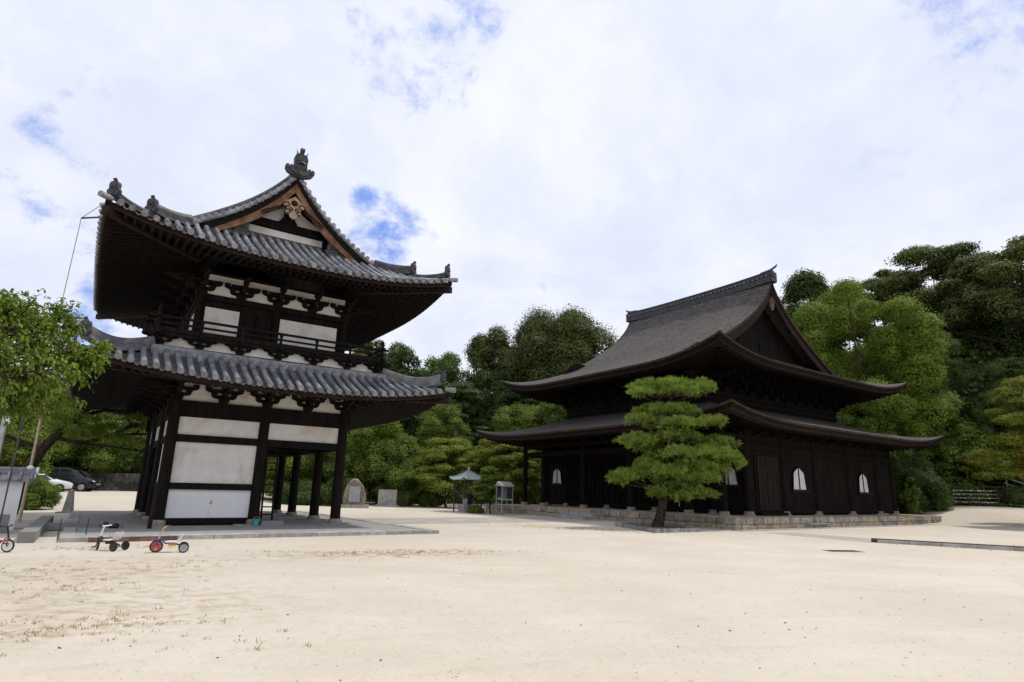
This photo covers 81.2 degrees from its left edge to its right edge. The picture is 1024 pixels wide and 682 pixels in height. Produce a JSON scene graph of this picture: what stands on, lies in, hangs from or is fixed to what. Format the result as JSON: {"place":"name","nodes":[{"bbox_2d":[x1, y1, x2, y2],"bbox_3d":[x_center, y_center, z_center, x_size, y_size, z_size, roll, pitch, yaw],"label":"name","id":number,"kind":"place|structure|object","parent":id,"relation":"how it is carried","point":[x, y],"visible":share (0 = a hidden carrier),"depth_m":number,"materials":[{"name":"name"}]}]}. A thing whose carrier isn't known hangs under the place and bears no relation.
{"place":"outdoors","nodes":[
{"label":"outdoors","id":0,"kind":"place"},
{"bbox_2d":[14,520,66,527],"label":"path","id":1,"kind":"structure","parent":0,"point":[23,523],"depth_m":22.41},
{"bbox_2d":[356,517,598,523],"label":"path","id":2,"kind":"structure","parent":0,"point":[463,520],"depth_m":32.06,"materials":[{"name":"stone"}]},
{"bbox_2d":[0,489,1023,681],"bbox_3d":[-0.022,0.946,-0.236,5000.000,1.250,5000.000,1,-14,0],"label":"ground","id":3,"kind":"structure","parent":0,"point":[606,611],"depth_m":8.62,"materials":[{"name":"sand"}]},
{"bbox_2d":[0,407,10,456],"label":"lamp pole","id":4,"kind":"object","parent":3,"relation":"on","point":[3,429],"visible":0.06,"depth_m":18.12,"materials":[{"name":"grey metal"}]},
{"bbox_2d":[0,514,10,532],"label":"concrete block","id":5,"kind":"structure","parent":3,"relation":"on","point":[5,519],"depth_m":17.97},
{"bbox_2d":[0,524,14,551],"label":"tricycle","id":6,"kind":"object","parent":3,"relation":"on","point":[8,545],"visible":1,"depth_m":13.35,"materials":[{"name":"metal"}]},
{"bbox_2d":[0,418,21,452],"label":"broadleaf tree","id":7,"kind":"object","parent":3,"relation":"on","point":[7,444],"visible":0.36,"depth_m":39.76,"materials":[{"name":"green plant"}]},
{"bbox_2d":[0,417,23,524],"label":"thin rod","id":8,"kind":"object","parent":3,"relation":"on","point":[11,471],"visible":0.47,"depth_m":14.34,"materials":[{"name":"metal"}]},
{"bbox_2d":[0,465,39,529],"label":"plaster wall","id":9,"kind":"structure","parent":3,"relation":"on","point":[20,476],"depth_m":19.36,"materials":[{"name":"paint"}]},
{"bbox_2d":[17,403,45,521],"bbox_3d":[-18.556,4.281,23.199,0.120,5.500,0.120,1,-14,0],"label":"bare pole","id":10,"kind":"object","parent":3,"relation":"on","point":[27,483],"visible":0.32,"depth_m":23.04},
{"bbox_2d":[0,390,72,474],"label":"broadleaf tree","id":11,"kind":"object","parent":3,"relation":"on","point":[28,434],"visible":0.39,"depth_m":45.30,"materials":[{"name":"green plant"}]},
{"bbox_2d":[24,477,61,509],"bbox_3d":[-25.846,8.331,32.281,2.448,1.905,2.468,1,-14,0],"label":"shrub","id":12,"kind":"object","parent":3,"relation":"on","point":[40,494],"visible":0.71,"depth_m":31.88,"materials":[{"name":"green plant"}]},
{"bbox_2d":[3,375,87,472],"bbox_3d":[-43.748,8.576,55.430,11.065,11.774,11.468,1,-14,0],"label":"broadleaf tree","id":13,"kind":"object","parent":3,"relation":"on","point":[53,464],"visible":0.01,"depth_m":52.77,"materials":[{"name":"green plant"}]},
{"bbox_2d":[33,476,63,501],"bbox_3d":[-28.281,8.893,35.238,2.627,1.861,2.888,1,-14,0],"label":"shrub","id":14,"kind":"object","parent":3,"relation":"on","point":[48,484],"visible":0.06,"depth_m":35.83,"materials":[{"name":"green plant"}]},
{"bbox_2d":[34,474,73,491],"bbox_3d":[-33.935,10.192,42.925,3.992,1.298,1.602,10,-16,-30],"label":"parked car","id":15,"kind":"object","parent":3,"relation":"on","point":[64,484],"visible":0.31,"depth_m":42.97,"materials":[{"name":"white paint"}]},
{"bbox_2d":[0,288,117,430],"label":"cherry tree","id":16,"kind":"object","parent":3,"relation":"on","point":[25,387],"visible":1,"depth_m":10.02,"materials":[{"name":"green plant"}]},
{"bbox_2d":[55,489,74,512],"bbox_3d":[-22.347,8.116,30.176,0.800,1.270,0.800,6,-15,-17],"label":"stone marker","id":17,"kind":"object","parent":3,"relation":"on","point":[68,506],"visible":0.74,"depth_m":30.04,"materials":[{"name":"stone"}]},
{"bbox_2d":[17,516,122,542],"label":"concrete beam","id":18,"kind":"structure","parent":3,"relation":"on","point":[34,531],"depth_m":19.01,"materials":[{"name":"concrete"}]},
{"bbox_2d":[40,466,100,491],"bbox_3d":[-34.764,10.738,46.382,4.695,1.883,1.840,6,-15,-18],"label":"parked car","id":19,"kind":"object","parent":3,"relation":"on","point":[81,481],"visible":0.48,"depth_m":45.96,"materials":[{"name":"black paint"}]},
{"bbox_2d":[0,387,149,514],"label":"leaning pine","id":20,"kind":"object","parent":3,"relation":"on","point":[71,427],"visible":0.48,"depth_m":29.44,"materials":[{"name":"green plant"}]},
{"bbox_2d":[45,394,147,472],"bbox_3d":[-36.863,8.871,51.960,9.066,8.414,8.569,11,-17,-35],"label":"broadleaf tree","id":21,"kind":"object","parent":3,"relation":"on","point":[103,459],"visible":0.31,"depth_m":51.16,"materials":[{"name":"green plant"}]},
{"bbox_2d":[91,524,129,551],"bbox_3d":[-9.589,4.686,14.252,0.786,0.587,0.450,0,-14,7],"label":"tricycle","id":22,"kind":"object","parent":3,"relation":"on","point":[114,546],"visible":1,"depth_m":14.19,"materials":[{"name":"metal"}]},
{"bbox_2d":[88,472,139,490],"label":"retaining wall","id":23,"kind":"structure","parent":3,"relation":"on","point":[109,484],"depth_m":53.37,"materials":[{"name":"stone"}]},
{"bbox_2d":[88,536,177,542],"bbox_3d":[-10.415,5.460,16.471,2.106,0.130,0.122,11,-17,-33],"label":"brick edging","id":24,"kind":"object","parent":3,"relation":"on","point":[134,538],"visible":0.66,"depth_m":16.49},
{"bbox_2d":[130,420,146,472],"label":"broadleaf tree","id":25,"kind":"object","parent":3,"relation":"on","point":[138,465],"visible":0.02,"depth_m":56.31,"materials":[{"name":"green plant"}]},
{"bbox_2d":[149,526,188,552],"bbox_3d":[-8.084,4.695,14.143,0.824,0.587,0.450,9,-16,-27],"label":"tricycle","id":26,"kind":"object","parent":3,"relation":"on","point":[155,546],"visible":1,"depth_m":14.04,"materials":[{"name":"metal"}]},
{"bbox_2d":[58,510,438,542],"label":"stone platform","id":27,"kind":"structure","parent":3,"relation":"on","point":[298,525],"depth_m":20.99,"materials":[{"name":"stone"}]},
{"bbox_2d":[147,487,159,528],"bbox_3d":[-11.930,5.547,19.883,0.140,1.342,0.150,1,-14,0],"label":"wooden post","id":28,"kind":"object","parent":27,"relation":"on","point":[152,510],"visible":1,"depth_m":19.84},
{"bbox_2d":[62,148,457,526],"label":"temple gate","id":29,"kind":"structure","parent":27,"relation":"on","point":[255,318],"depth_m":23.94,"materials":[{"name":"wood"}]},
{"bbox_2d":[62,206,99,300],"bbox_3d":[-14.446,-2.021,19.743,0.706,5.379,0.485,-11,-19,41],"label":"lightning cable","id":30,"kind":"object","parent":29,"relation":"attached to","point":[83,217],"visible":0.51,"depth_m":19.75,"materials":[{"name":"metal"}]},
{"bbox_2d":[237,313,255,338],"bbox_3d":[-10.821,-0.448,24.324,0.580,1.370,0.075,11,-17,-33],"label":"balcony door","id":31,"kind":"structure","parent":29,"relation":"in","point":[246,320],"depth_m":24.36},
{"bbox_2d":[254,315,271,341],"bbox_3d":[-10.312,-0.351,24.664,0.580,1.370,0.075,11,-17,-33],"label":"balcony door","id":32,"kind":"structure","parent":29,"relation":"in","point":[262,323],"depth_m":24.69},
{"bbox_2d":[260,447,278,519],"bbox_3d":[-9.554,5.583,23.560,0.470,2.848,0.340,11,-17,-33],"label":"wooden ladder","id":33,"kind":"object","parent":29,"relation":"attached to","point":[274,484],"visible":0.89,"depth_m":23.52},
{"bbox_2d":[259,520,283,525],"bbox_3d":[-9.223,6.962,22.881,0.800,0.170,0.440,11,-17,-33],"label":"stone step","id":34,"kind":"object","parent":27,"relation":"on","point":[269,522],"visible":0.86,"depth_m":22.73,"materials":[{"name":"stone"}]},
{"bbox_2d":[264,454,314,498],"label":"maple tree","id":35,"kind":"object","parent":3,"relation":"on","point":[288,468],"visible":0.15,"depth_m":52.77,"materials":[{"name":"green plant"}]},
{"bbox_2d":[282,479,325,505],"bbox_3d":[-17.869,13.094,51.293,4.887,2.454,5.313,1,-14,0],"label":"shrub","id":36,"kind":"object","parent":3,"relation":"on","point":[304,492],"visible":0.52,"depth_m":49.65,"materials":[{"name":"green plant"}]},
{"bbox_2d":[300,433,369,504],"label":"maple tree","id":37,"kind":"object","parent":3,"relation":"on","point":[329,465],"visible":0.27,"depth_m":53.80,"materials":[{"name":"green plant"}]},
{"bbox_2d":[320,478,366,505],"bbox_3d":[-14.113,12.826,50.361,3.926,2.804,3.959,1,-14,0],"label":"shrub","id":38,"kind":"object","parent":3,"relation":"on","point":[326,493],"visible":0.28,"depth_m":49.19,"materials":[{"name":"green plant"}]},
{"bbox_2d":[341,478,368,507],"bbox_3d":[-12.386,12.005,47.023,2.300,2.350,1.200,5,-14,-14],"label":"stone monument","id":39,"kind":"object","parent":3,"relation":"on","point":[354,496],"visible":0.93,"depth_m":46.62,"materials":[{"name":"stone"}]},
{"bbox_2d":[324,420,403,503],"bbox_3d":[-14.592,11.501,59.307,9.047,9.917,9.754,-3,-15,17],"label":"maple tree","id":40,"kind":"object","parent":3,"relation":"on","point":[364,437],"visible":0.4,"depth_m":56.23,"materials":[{"name":"green plant"}]},
{"bbox_2d":[374,489,398,506],"bbox_3d":[-10.671,13.515,51.191,2.000,1.520,0.800,2,-14,-3],"label":"stone tablet","id":41,"kind":"object","parent":3,"relation":"on","point":[387,498],"visible":0.82,"depth_m":51.06,"materials":[{"name":"stone"}]},
{"bbox_2d":[361,433,429,505],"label":"maple tree","id":42,"kind":"object","parent":3,"relation":"on","point":[396,466],"visible":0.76,"depth_m":55.27,"materials":[{"name":"green plant"}]},
{"bbox_2d":[396,490,417,506],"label":"shrub","id":43,"kind":"object","parent":3,"relation":"on","point":[410,498],"visible":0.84,"depth_m":53.04,"materials":[{"name":"green plant"}]},
{"bbox_2d":[415,491,443,506],"bbox_3d":[-7.249,14.412,54.168,2.614,1.785,2.663,-10,-18,39],"label":"shrub","id":44,"kind":"object","parent":3,"relation":"on","point":[430,499],"visible":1,"depth_m":53.47,"materials":[{"name":"green plant"}]},
{"bbox_2d":[414,404,474,497],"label":"maple tree","id":45,"kind":"object","parent":3,"relation":"on","point":[430,418],"visible":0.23,"depth_m":64.50,"materials":[{"name":"green plant"}]},
{"bbox_2d":[404,437,490,506],"bbox_3d":[-5.678,11.949,54.191,7.720,6.458,8.956,1,-14,0],"label":"maple tree","id":46,"kind":"object","parent":3,"relation":"on","point":[445,458],"visible":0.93,"depth_m":52.83,"materials":[{"name":"green plant"}]},
{"bbox_2d":[449,467,481,511],"bbox_3d":[-3.205,10.809,43.665,2.104,3.260,2.104,11,-17,-33],"label":"incense shelter","id":47,"kind":"object","parent":3,"relation":"on","point":[468,474],"visible":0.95,"depth_m":43.58,"materials":[{"name":"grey metal"}]},
{"bbox_2d":[457,493,475,511],"bbox_3d":[-3.227,11.760,43.427,1.120,1.400,1.120,11,-17,-33],"label":"incense burner","id":48,"kind":"object","parent":3,"relation":"on","point":[468,497],"visible":0.66,"depth_m":43.19,"materials":[{"name":"stone"}]},
{"bbox_2d":[468,505,484,513],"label":"shrub","id":49,"kind":"object","parent":3,"relation":"on","point":[478,509],"visible":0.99,"depth_m":41.25,"materials":[{"name":"green plant"}]},
{"bbox_2d":[468,466,505,513],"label":"tree","id":50,"kind":"object","parent":3,"relation":"on","point":[495,475],"visible":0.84,"depth_m":41.60,"materials":[{"name":"green plant"}]},
{"bbox_2d":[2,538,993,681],"bbox_3d":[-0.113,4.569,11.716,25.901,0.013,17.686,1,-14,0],"label":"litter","id":51,"kind":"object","parent":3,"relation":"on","point":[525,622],"visible":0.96,"depth_m":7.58,"materials":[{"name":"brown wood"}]},
{"bbox_2d":[461,438,537,503],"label":"maple tree","id":52,"kind":"object","parent":3,"relation":"on","point":[494,454],"visible":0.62,"depth_m":51.30,"materials":[{"name":"green plant"}]},
{"bbox_2d":[495,481,513,515],"bbox_3d":[-0.493,10.344,39.261,1.040,2.150,0.840,11,-17,-33],"label":"display case","id":53,"kind":"object","parent":3,"relation":"on","point":[504,491],"visible":0.93,"depth_m":39.32,"materials":[{"name":"grey metal"}]},
{"bbox_2d":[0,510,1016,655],"bbox_3d":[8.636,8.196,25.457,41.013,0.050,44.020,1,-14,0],"label":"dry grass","id":54,"kind":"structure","parent":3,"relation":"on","point":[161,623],"depth_m":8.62,"materials":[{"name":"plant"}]},
{"bbox_2d":[3,463,1023,504],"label":"undergrowth","id":55,"kind":"object","parent":3,"relation":"on","point":[459,491],"visible":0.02,"depth_m":63.31,"materials":[{"name":"green plant"}]},
{"bbox_2d":[6,555,1021,681],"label":"pebbles","id":56,"kind":"object","parent":3,"relation":"on","point":[503,619],"visible":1,"depth_m":7.09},
{"bbox_2d":[489,401,539,503],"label":"maple tree","id":57,"kind":"object","parent":3,"relation":"on","point":[503,418],"visible":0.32,"depth_m":63.00,"materials":[{"name":"green plant"}]},
{"bbox_2d":[504,450,540,503],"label":"maple tree","id":58,"kind":"object","parent":3,"relation":"on","point":[534,487],"visible":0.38,"depth_m":54.21,"materials":[{"name":"green plant"}]},
{"bbox_2d":[533,401,566,426],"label":"maple tree","id":59,"kind":"object","parent":3,"relation":"on","point":[550,413],"visible":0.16,"depth_m":61.21,"materials":[{"name":"green plant"}]},
{"bbox_2d":[615,522,699,532],"bbox_3d":[6.869,8.722,27.908,2.773,0.227,5.332,4,-14,-11],"label":"plant bed","id":60,"kind":"object","parent":3,"relation":"on","point":[666,528],"visible":0.78,"depth_m":27.21,"materials":[{"name":"grey stone"}]},
{"bbox_2d":[605,375,747,526],"bbox_3d":[8.100,5.710,29.844,7.226,8.060,4.240,1,-14,0],"label":"pine tree","id":61,"kind":"object","parent":60,"relation":"on","point":[694,462],"visible":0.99,"depth_m":29.30,"materials":[{"name":"green plant"}]},
{"bbox_2d":[485,504,941,530],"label":"stone platform","id":62,"kind":"structure","parent":3,"relation":"on","point":[732,522],"depth_m":34.83,"materials":[{"name":"stone"}]},
{"bbox_2d":[476,264,943,515],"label":"temple hall","id":63,"kind":"structure","parent":62,"relation":"on","point":[782,396],"depth_m":40.59,"materials":[{"name":"brown wood"}]},
{"bbox_2d":[550,467,563,484],"bbox_3d":[3.468,10.513,46.409,0.160,1.350,1.520,11,-17,-34],"label":"window","id":64,"kind":"structure","parent":63,"relation":"in","point":[556,479],"depth_m":46.39,"materials":[{"name":"white paper"}]},
{"bbox_2d":[568,463,580,501],"bbox_3d":[4.760,10.534,44.576,0.060,2.800,1.700,11,-17,-34],"label":"porch door","id":65,"kind":"structure","parent":63,"relation":"in","point":[572,464],"depth_m":44.63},
{"bbox_2d":[586,462,602,502],"bbox_3d":[5.899,10.175,43.035,0.060,2.800,1.800,11,-17,-34],"label":"porch door","id":66,"kind":"structure","parent":63,"relation":"in","point":[593,463],"depth_m":42.95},
{"bbox_2d":[608,461,627,503],"bbox_3d":[7.301,9.734,41.138,0.060,2.800,1.800,11,-17,-34],"label":"porch door","id":67,"kind":"structure","parent":63,"relation":"in","point":[622,462],"depth_m":41.08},
{"bbox_2d":[633,461,650,504],"bbox_3d":[8.470,9.366,39.557,0.060,2.800,1.800,11,-17,-34],"label":"porch door","id":68,"kind":"structure","parent":63,"relation":"in","point":[645,479],"depth_m":39.25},
{"bbox_2d":[684,479,708,506],"bbox_3d":[11.040,8.557,36.078,0.060,2.800,1.800,11,-17,-34],"label":"porch door","id":69,"kind":"structure","parent":63,"relation":"in","point":[706,480],"depth_m":35.47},
{"bbox_2d":[715,465,741,487],"bbox_3d":[12.389,7.734,34.331,0.160,1.330,1.640,11,-17,-34],"label":"window","id":70,"kind":"structure","parent":63,"relation":"in","point":[732,481],"depth_m":34.06,"materials":[{"name":"white paper"}]},
{"bbox_2d":[753,454,780,511],"bbox_3d":[14.695,8.191,34.396,2.300,3.180,0.165,11,-17,-34],"label":"door","id":71,"kind":"structure","parent":63,"relation":"in","point":[765,466],"depth_m":34.26,"materials":[{"name":"wood"}]},
{"bbox_2d":[791,467,809,492],"bbox_3d":[17.517,8.432,36.391,1.920,1.530,0.160,11,-17,-34],"label":"window","id":72,"kind":"structure","parent":63,"relation":"in","point":[799,482],"depth_m":36.41,"materials":[{"name":"white paper"}]},
{"bbox_2d":[857,472,871,494],"bbox_3d":[24.111,9.760,40.960,1.800,1.510,0.160,11,-17,-34],"label":"window","id":73,"kind":"structure","parent":63,"relation":"in","point":[863,483],"depth_m":40.94,"materials":[{"name":"white paper"}]},
{"bbox_2d":[771,533,870,541],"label":"paving","id":74,"kind":"structure","parent":3,"relation":"on","point":[835,537],"depth_m":25.10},
{"bbox_2d":[824,550,862,551],"bbox_3d":[10.299,6.547,18.555,1.100,0.068,0.520,3,-14,-6],"label":"drain cover","id":75,"kind":"object","parent":3,"relation":"on","point":[843,551],"visible":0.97,"depth_m":18.49,"materials":[{"name":"metal"}]},
{"bbox_2d":[789,276,958,457],"bbox_3d":[33.203,4.237,56.226,15.322,23.073,16.169,1,-14,0],"label":"camphor tree","id":76,"kind":"object","parent":3,"relation":"on","point":[885,355],"visible":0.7,"depth_m":54.74,"materials":[{"name":"green plant"}]},
{"bbox_2d":[836,402,916,460],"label":"broadleaf tree","id":77,"kind":"object","parent":3,"relation":"on","point":[870,422],"visible":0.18,"depth_m":50.91,"materials":[{"name":"green plant"}]},
{"bbox_2d":[898,476,923,514],"bbox_3d":[30.767,12.054,45.993,1.399,3.311,1.476,3,-14,-6],"label":"shrub","id":78,"kind":"object","parent":3,"relation":"on","point":[912,507],"visible":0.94,"depth_m":45.79,"materials":[{"name":"green plant"}]},
{"bbox_2d":[891,455,957,513],"bbox_3d":[32.911,12.071,48.901,5.163,5.382,4.751,4,-14,-11],"label":"shrub","id":79,"kind":"object","parent":3,"relation":"on","point":[922,473],"visible":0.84,"depth_m":47.76,"materials":[{"name":"green plant"}]},
{"bbox_2d":[899,390,991,497],"bbox_3d":[39.258,9.693,54.057,6.851,10.335,7.645,1,-14,0],"label":"broadleaf tree","id":80,"kind":"object","parent":3,"relation":"on","point":[965,434],"visible":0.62,"depth_m":52.53,"materials":[{"name":"green plant"}]},
{"bbox_2d":[871,538,1023,550],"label":"kerb","id":81,"kind":"structure","parent":3,"relation":"on","point":[957,545],"depth_m":21.27,"materials":[{"name":"stone"}]},
{"bbox_2d":[946,480,997,505],"bbox_3d":[39.425,13.304,51.521,5.650,2.568,4.889,1,-14,0],"label":"shrub","id":82,"kind":"object","parent":3,"relation":"on","point":[972,499],"visible":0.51,"depth_m":50.14,"materials":[{"name":"green plant"}]},
{"bbox_2d":[947,486,1004,506],"bbox_3d":[38.109,12.811,49.179,4.000,1.660,0.240,-7,-16,30],"label":"paper rack","id":83,"kind":"object","parent":3,"relation":"on","point":[996,490],"visible":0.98,"depth_m":49.07,"materials":[{"name":"white wood"}]},
{"bbox_2d":[934,446,1019,481],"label":"maple tree","id":84,"kind":"object","parent":3,"relation":"on","point":[981,474],"visible":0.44,"depth_m":50.52,"materials":[{"name":"green plant"}]},
{"bbox_2d":[955,502,1023,506],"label":"ground cover","id":85,"kind":"object","parent":3,"relation":"on","point":[1003,504],"visible":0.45,"depth_m":48.87,"materials":[{"name":"green plant"}]},
{"bbox_2d":[961,375,1023,480],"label":"maple tree","id":86,"kind":"object","parent":3,"relation":"on","point":[1009,392],"visible":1,"depth_m":39.80,"materials":[{"name":"green plant"}]},
{"bbox_2d":[968,360,1017,486],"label":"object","id":87,"kind":"object","parent":3,"relation":"on","point":[992,367],"visible":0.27,"depth_m":54.01,"materials":[{"name":"green plant"}]},
{"bbox_2d":[990,486,1023,506],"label":"shrub","id":88,"kind":"object","parent":3,"relation":"on","point":[1014,495],"visible":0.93,"depth_m":48.42,"materials":[{"name":"green plant"}]},
{"bbox_2d":[0,0,1023,392],"label":"sky","id":89,"kind":"structure","parent":0,"point":[606,159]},
{"bbox_2d":[70,463,998,505],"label":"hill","id":90,"kind":"structure","parent":0,"point":[448,501],"depth_m":69.12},
{"bbox_2d":[352,337,386,360],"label":"evergreen tree","id":91,"kind":"object","parent":90,"relation":"on","point":[377,344],"visible":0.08,"depth_m":93.74,"materials":[{"name":"green plant"}]},
{"bbox_2d":[377,341,429,444],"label":"evergreen tree","id":92,"kind":"object","parent":90,"relation":"on","point":[397,357],"visible":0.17,"depth_m":88.45,"materials":[{"name":"green plant"}]},
{"bbox_2d":[405,358,478,446],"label":"evergreen tree","id":93,"kind":"object","parent":90,"relation":"on","point":[453,372],"visible":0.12,"depth_m":85.37,"materials":[{"name":"green plant"}]},
{"bbox_2d":[423,351,472,381],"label":"broadleaf tree","id":94,"kind":"object","parent":90,"relation":"on","point":[436,363],"visible":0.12,"depth_m":99.21,"materials":[{"name":"green plant"}]},
{"bbox_2d":[418,383,492,462],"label":"evergreen tree","id":95,"kind":"object","parent":90,"relation":"on","point":[464,396],"visible":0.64,"depth_m":76.74,"materials":[{"name":"green plant"}]},
{"bbox_2d":[461,323,514,407],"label":"evergreen tree","id":96,"kind":"object","parent":90,"relation":"on","point":[484,351],"visible":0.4,"depth_m":95.02,"materials":[{"name":"green plant"}]},
{"bbox_2d":[470,366,520,467],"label":"evergreen tree","id":97,"kind":"object","parent":90,"relation":"on","point":[486,405],"visible":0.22,"depth_m":84.69,"materials":[{"name":"green plant"}]},
{"bbox_2d":[116,338,896,469],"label":"forest","id":98,"kind":"object","parent":90,"relation":"on","point":[132,459],"depth_m":71.06,"materials":[{"name":"green plant"}]},
{"bbox_2d":[478,388,544,451],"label":"evergreen tree","id":99,"kind":"object","parent":90,"relation":"on","point":[513,396],"visible":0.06,"depth_m":79.12,"materials":[{"name":"green plant"}]},
{"bbox_2d":[495,303,621,381],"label":"evergreen tree","id":100,"kind":"object","parent":90,"relation":"on","point":[543,349],"visible":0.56,"depth_m":84.01,"materials":[{"name":"green plant"}]},
{"bbox_2d":[779,267,858,352],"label":"evergreen tree","id":101,"kind":"object","parent":90,"relation":"on","point":[804,285],"visible":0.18,"depth_m":96.08,"materials":[{"name":"green plant"}]},
{"bbox_2d":[830,269,932,342],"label":"evergreen tree","id":102,"kind":"object","parent":90,"relation":"on","point":[881,274],"visible":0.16,"depth_m":79.02,"materials":[{"name":"green plant"}]},
{"bbox_2d":[866,240,1023,359],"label":"evergreen tree","id":103,"kind":"object","parent":90,"relation":"on","point":[936,261],"visible":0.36,"depth_m":70.81,"materials":[{"name":"green plant"}]},
{"bbox_2d":[900,287,1009,372],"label":"evergreen tree","id":104,"kind":"object","parent":90,"relation":"on","point":[964,341],"visible":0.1,"depth_m":69.67,"materials":[{"name":"green plant"}]},
{"bbox_2d":[920,331,991,431],"bbox_3d":[42.888,7.064,57.842,4.910,16.372,5.524,-2,-14,12],"label":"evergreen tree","id":105,"kind":"object","parent":90,"relation":"on","point":[961,384],"visible":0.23,"depth_m":58.54,"materials":[{"name":"green plant"}]},
{"bbox_2d":[897,327,1023,488],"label":"forest","id":106,"kind":"object","parent":90,"relation":"on","point":[974,369],"visible":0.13,"depth_m":58.85,"materials":[{"name":"green plant"}]},
{"bbox_2d":[932,235,1023,357],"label":"evergreen tree","id":107,"kind":"object","parent":90,"relation":"on","point":[957,307],"visible":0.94,"depth_m":64.28,"materials":[{"name":"green plant"}]},
{"bbox_2d":[972,280,1023,361],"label":"evergreen tree","id":108,"kind":"object","parent":90,"relation":"on","point":[999,330],"visible":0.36,"depth_m":65.82,"materials":[{"name":"green plant"}]},
{"bbox_2d":[980,356,1023,426],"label":"evergreen tree","id":109,"kind":"object","parent":90,"relation":"on","point":[1014,368],"visible":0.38,"depth_m":55.81,"materials":[{"name":"green plant"}]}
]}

